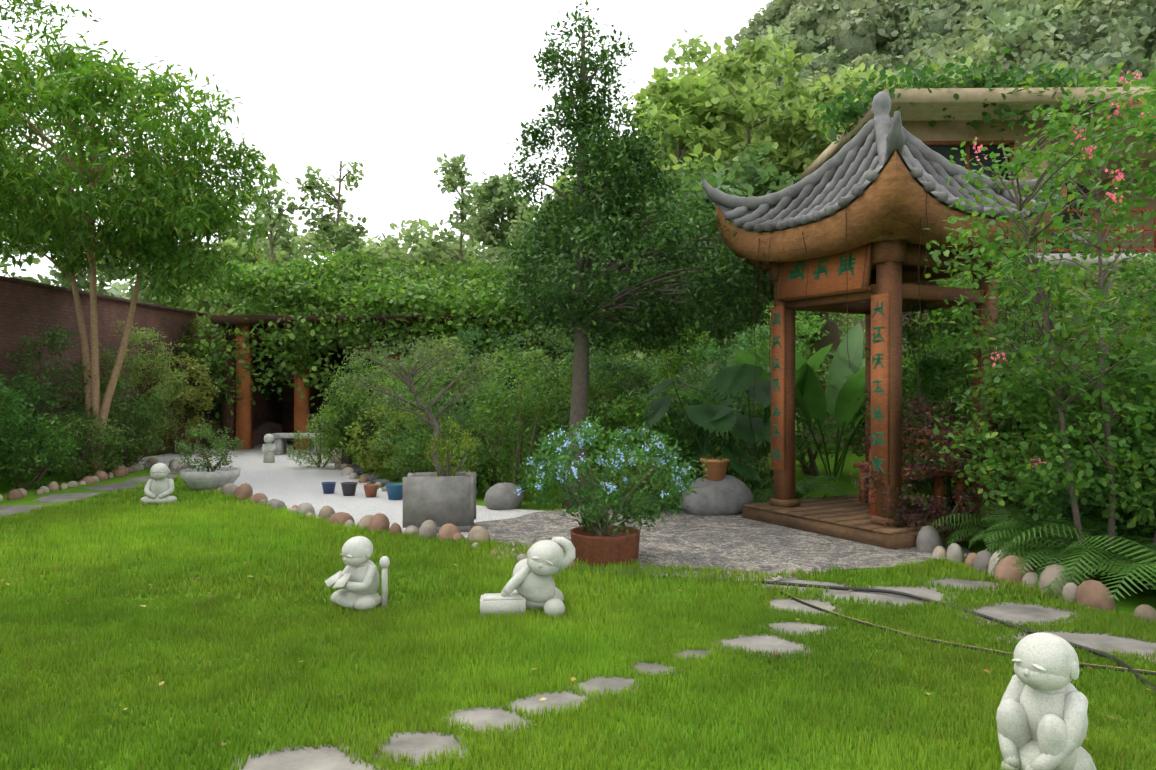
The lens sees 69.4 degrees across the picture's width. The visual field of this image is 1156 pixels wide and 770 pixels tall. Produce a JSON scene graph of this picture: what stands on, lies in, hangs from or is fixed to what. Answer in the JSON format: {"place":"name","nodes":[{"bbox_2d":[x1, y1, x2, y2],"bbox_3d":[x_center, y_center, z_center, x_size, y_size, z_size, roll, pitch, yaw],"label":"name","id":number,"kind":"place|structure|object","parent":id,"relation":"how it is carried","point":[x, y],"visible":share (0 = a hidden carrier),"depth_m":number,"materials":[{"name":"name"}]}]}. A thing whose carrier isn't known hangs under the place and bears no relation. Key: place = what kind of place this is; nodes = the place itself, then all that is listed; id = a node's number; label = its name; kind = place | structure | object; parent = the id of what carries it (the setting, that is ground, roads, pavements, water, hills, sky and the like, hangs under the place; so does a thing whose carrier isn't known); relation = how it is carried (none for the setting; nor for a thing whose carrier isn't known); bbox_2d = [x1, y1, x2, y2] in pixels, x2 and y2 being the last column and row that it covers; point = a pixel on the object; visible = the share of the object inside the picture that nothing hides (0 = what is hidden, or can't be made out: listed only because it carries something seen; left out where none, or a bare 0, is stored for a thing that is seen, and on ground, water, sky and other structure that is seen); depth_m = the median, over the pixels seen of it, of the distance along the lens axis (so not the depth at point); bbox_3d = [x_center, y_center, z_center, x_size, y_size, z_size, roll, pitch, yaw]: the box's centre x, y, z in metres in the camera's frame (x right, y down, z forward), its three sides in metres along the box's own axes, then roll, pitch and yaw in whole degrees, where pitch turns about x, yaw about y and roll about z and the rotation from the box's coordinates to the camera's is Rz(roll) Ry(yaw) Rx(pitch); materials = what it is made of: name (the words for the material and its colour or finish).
{"place":"outdoors","nodes":[
{"label":"outdoors","id":0,"kind":"place"},
{"bbox_2d":[0,0,772,292],"label":"sky","id":1,"kind":"structure","parent":0,"point":[389,87],"materials":[{"name":"white"}]},
{"bbox_2d":[0,408,1155,769],"bbox_3d":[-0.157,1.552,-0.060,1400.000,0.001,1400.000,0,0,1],"label":"lawn","id":2,"kind":"structure","parent":0,"point":[1134,600],"depth_m":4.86,"materials":[{"name":"green plant"}]},
{"bbox_2d":[0,0,103,65],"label":"overhanging tree","id":3,"kind":"object","parent":2,"relation":"on","point":[29,10],"visible":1,"depth_m":10.02,"materials":[{"name":"green plant"}]},
{"bbox_2d":[0,276,222,474],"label":"brick garden wall","id":4,"kind":"structure","parent":2,"relation":"on","point":[26,306],"depth_m":16.10,"materials":[{"name":"brown brick"}]},
{"bbox_2d":[0,309,273,490],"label":"bed shrubs","id":5,"kind":"object","parent":2,"relation":"on","point":[120,445],"visible":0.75,"depth_m":14.64,"materials":[{"name":"green plant"}]},
{"bbox_2d":[0,26,288,473],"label":"tree","id":6,"kind":"object","parent":2,"relation":"on","point":[185,216],"visible":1,"depth_m":13.63,"materials":[{"name":"green plant"}]},
{"bbox_2d":[140,463,176,504],"bbox_3d":[-5.455,1.294,10.893,0.445,0.550,0.310,0,0,-11],"label":"meditating monk statue","id":7,"kind":"object","parent":2,"relation":"on","point":[159,488],"visible":0.96,"depth_m":10.82,"materials":[{"name":"stone"}]},
{"bbox_2d":[54,474,267,506],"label":"lawn grass","id":8,"kind":"structure","parent":2,"relation":"on","point":[194,498],"depth_m":11.24,"materials":[{"name":"green plant"}]},
{"bbox_2d":[179,467,240,490],"bbox_3d":[-5.437,1.402,12.353,0.840,0.300,0.831,0,0,1],"label":"stone bowl planter","id":9,"kind":"object","parent":2,"relation":"on","point":[194,479],"visible":0.92,"depth_m":12.07,"materials":[{"name":"grey stone"}]},
{"bbox_2d":[172,424,243,471],"bbox_3d":[-5.461,0.940,12.368,0.989,0.737,0.919,0,0,1],"label":"potted plant","id":10,"kind":"object","parent":9,"relation":"on","point":[207,464],"visible":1,"depth_m":12.32,"materials":[{"name":"green plant"}]},
{"bbox_2d":[138,443,540,538],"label":"gravel path","id":11,"kind":"structure","parent":2,"relation":"on","point":[288,482],"depth_m":12.84,"materials":[{"name":"white gravel"}]},
{"bbox_2d":[262,434,275,462],"bbox_3d":[-6.172,1.268,16.655,0.242,0.590,0.232,0,0,-39],"label":"standing monk statue","id":12,"kind":"object","parent":11,"relation":"on","point":[268,447],"visible":1,"depth_m":16.59,"materials":[{"name":"stone"}]},
{"bbox_2d":[272,433,328,454],"bbox_3d":[-6.215,1.317,18.671,1.150,0.470,0.420,0,0,1],"label":"stone bench","id":13,"kind":"object","parent":11,"relation":"on","point":[280,441],"depth_m":18.49,"materials":[{"name":"grey stone"}]},
{"bbox_2d":[403,472,475,532],"bbox_3d":[-1.477,1.257,8.969,0.783,0.590,0.500,0,0,-10],"label":"stone planter","id":14,"kind":"object","parent":11,"relation":"on","point":[440,501],"visible":0.9,"depth_m":8.73,"materials":[{"name":"grey stone"}]},
{"bbox_2d":[331,334,505,475],"bbox_3d":[-1.735,0.265,8.894,1.903,1.637,1.192,0,0,1],"label":"bonsai tree","id":15,"kind":"object","parent":14,"relation":"in","point":[436,460],"visible":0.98,"depth_m":8.94,"materials":[{"name":"green plant"}]},
{"bbox_2d":[321,457,729,499],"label":"flower pots","id":16,"kind":"object","parent":11,"relation":"on","point":[716,470],"visible":0.69,"depth_m":11.20,"materials":[{"name":"ceramic"}]},
{"bbox_2d":[694,451,731,471],"bbox_3d":[1.615,0.920,10.126,0.510,0.250,0.448,0,0,1],"label":"potted plant","id":17,"kind":"object","parent":16,"relation":"on","point":[718,458],"visible":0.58,"depth_m":10.05,"materials":[{"name":"green plant"}]},
{"bbox_2d":[306,398,385,464],"bbox_3d":[-4.104,0.894,15.747,1.587,1.356,1.891,0,0,-44],"label":"shrub","id":18,"kind":"object","parent":2,"relation":"on","point":[344,460],"visible":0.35,"depth_m":15.55,"materials":[{"name":"green plant"}]},
{"bbox_2d":[324,536,389,611],"bbox_3d":[-1.561,1.316,5.832,0.391,0.506,0.399,0,0,-32],"label":"reading monk statue","id":19,"kind":"object","parent":2,"relation":"on","point":[357,578],"visible":0.96,"depth_m":5.77,"materials":[{"name":"stone"}]},
{"bbox_2d":[211,315,569,449],"bbox_3d":[-4.245,-0.048,21.980,8.800,3.200,4.600,0,0,1],"label":"pergola","id":20,"kind":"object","parent":2,"relation":"on","point":[244,420],"depth_m":19.98,"materials":[{"name":"brown wood"}]},
{"bbox_2d":[168,241,629,418],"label":"climbing vines","id":21,"kind":"object","parent":20,"relation":"on","point":[334,279],"visible":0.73,"depth_m":19.61,"materials":[{"name":"green plant"}]},
{"bbox_2d":[223,325,572,448],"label":"outbuilding brick wall","id":22,"kind":"structure","parent":2,"relation":"on","point":[273,415],"depth_m":22.22,"materials":[{"name":"brown brick"}]},
{"bbox_2d":[282,321,637,497],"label":"garden shrubs","id":23,"kind":"object","parent":2,"relation":"on","point":[387,443],"visible":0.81,"depth_m":13.15,"materials":[{"name":"green plant"}]},
{"bbox_2d":[480,537,575,618],"bbox_3d":[-0.337,1.305,5.716,0.642,0.528,0.477,0,0,9],"label":"leaning monk statue","id":24,"kind":"object","parent":2,"relation":"on","point":[530,584],"visible":1,"depth_m":5.60,"materials":[{"name":"stone"}]},
{"bbox_2d":[0,501,1077,604],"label":"lawn grass","id":25,"kind":"structure","parent":2,"relation":"on","point":[51,532],"depth_m":6.99,"materials":[{"name":"green plant"}]},
{"bbox_2d":[0,525,1149,744],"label":"fallen leaves","id":26,"kind":"object","parent":2,"relation":"on","point":[532,669],"visible":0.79,"depth_m":4.55,"materials":[{"name":"yellow leaf"}]},
{"bbox_2d":[0,451,1155,769],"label":"stepping stones","id":27,"kind":"object","parent":2,"relation":"on","point":[414,745],"visible":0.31,"depth_m":4.92,"materials":[{"name":"grey stone"}]},
{"bbox_2d":[0,451,1155,621],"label":"border stones","id":28,"kind":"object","parent":2,"relation":"on","point":[1087,592],"visible":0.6,"depth_m":8.08,"materials":[{"name":"beige stone"}]},
{"bbox_2d":[338,438,849,515],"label":"liriope tufts","id":29,"kind":"object","parent":2,"relation":"on","point":[479,491],"visible":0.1,"depth_m":10.65,"materials":[{"name":"green plant"}]},
{"bbox_2d":[491,0,773,508],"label":"tall tree","id":30,"kind":"object","parent":2,"relation":"on","point":[584,315],"visible":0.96,"depth_m":10.28,"materials":[{"name":"green plant"}]},
{"bbox_2d":[643,364,795,487],"bbox_3d":[1.821,0.643,11.041,1.917,1.842,1.525,0,0,35],"label":"monstera plant","id":31,"kind":"object","parent":2,"relation":"on","point":[710,417],"visible":0.75,"depth_m":10.84,"materials":[{"name":"green plant"}]},
{"bbox_2d":[471,506,972,580],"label":"stone paving","id":32,"kind":"structure","parent":2,"relation":"on","point":[721,541],"depth_m":8.06,"materials":[{"name":"grey stone"}]},
{"bbox_2d":[570,525,640,566],"bbox_3d":[0.239,1.417,7.333,0.630,0.270,0.630,0,0,1],"label":"flower pot","id":33,"kind":"object","parent":32,"relation":"on","point":[605,551],"visible":0.79,"depth_m":7.08,"materials":[{"name":"brown ceramic"}]},
{"bbox_2d":[510,416,708,535],"bbox_3d":[0.280,0.810,7.352,1.770,1.088,1.379,0,0,1],"label":"flowering bush","id":34,"kind":"object","parent":33,"relation":"in","point":[597,517],"visible":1,"depth_m":7.21,"materials":[{"name":"green plant"}]},
{"bbox_2d":[701,91,1077,549],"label":"pavilion","id":35,"kind":"structure","parent":32,"relation":"on","point":[843,230],"depth_m":8.72,"materials":[{"name":"red wood"}]},
{"bbox_2d":[528,300,1080,505],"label":"shrubs","id":36,"kind":"object","parent":2,"relation":"on","point":[639,404],"visible":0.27,"depth_m":12.80,"materials":[{"name":"green plant"}]},
{"bbox_2d":[664,323,951,488],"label":"banana plant leaves","id":37,"kind":"object","parent":2,"relation":"on","point":[843,405],"visible":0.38,"depth_m":12.09,"materials":[{"name":"green plant"}]},
{"bbox_2d":[614,475,1155,600],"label":"ferns","id":38,"kind":"object","parent":2,"relation":"on","point":[1033,542],"visible":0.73,"depth_m":6.61,"materials":[{"name":"green plant"}]},
{"bbox_2d":[762,580,1155,692],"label":"garden hose","id":39,"kind":"object","parent":2,"relation":"on","point":[1121,663],"visible":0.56,"depth_m":5.35,"materials":[{"name":"rubber"}]},
{"bbox_2d":[793,87,1155,451],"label":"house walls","id":40,"kind":"structure","parent":2,"relation":"on","point":[919,116],"depth_m":16.76,"materials":[{"name":"beige paint"}]},
{"bbox_2d":[802,48,1147,151],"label":"roof vines","id":41,"kind":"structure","parent":40,"relation":"on","point":[850,111],"depth_m":15.98,"materials":[{"name":"green plant"}]},
{"bbox_2d":[928,145,1089,253],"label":"window","id":42,"kind":"structure","parent":40,"relation":"in","point":[945,151],"depth_m":16.76,"materials":[{"name":"grey"}]},
{"bbox_2d":[922,140,1155,251],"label":"wooden lattice railing","id":43,"kind":"object","parent":40,"relation":"in","point":[1011,143],"visible":0.33,"depth_m":16.53,"materials":[{"name":"brown wood"}]},
{"bbox_2d":[849,251,1155,550],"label":"shrubs","id":44,"kind":"object","parent":2,"relation":"on","point":[952,374],"visible":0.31,"depth_m":8.91,"materials":[{"name":"green plant"}]},
{"bbox_2d":[924,53,1155,589],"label":"crape myrtle tree","id":45,"kind":"object","parent":2,"relation":"on","point":[1127,368],"visible":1,"depth_m":6.50,"materials":[{"name":"green plant"}]},
{"bbox_2d":[996,632,1096,769],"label":"squatting monk statue","id":46,"kind":"object","parent":2,"relation":"on","point":[1042,719],"visible":1,"depth_m":3.27,"materials":[{"name":"stone"}]},
{"bbox_2d":[82,0,1155,407],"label":"hill terrain","id":47,"kind":"structure","parent":0,"point":[1104,36],"depth_m":80.06,"materials":[{"name":"green plant"}]},
{"bbox_2d":[0,26,1150,454],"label":"trees","id":48,"kind":"object","parent":47,"relation":"on","point":[718,112],"depth_m":23.54,"materials":[{"name":"green plant"}]}
]}

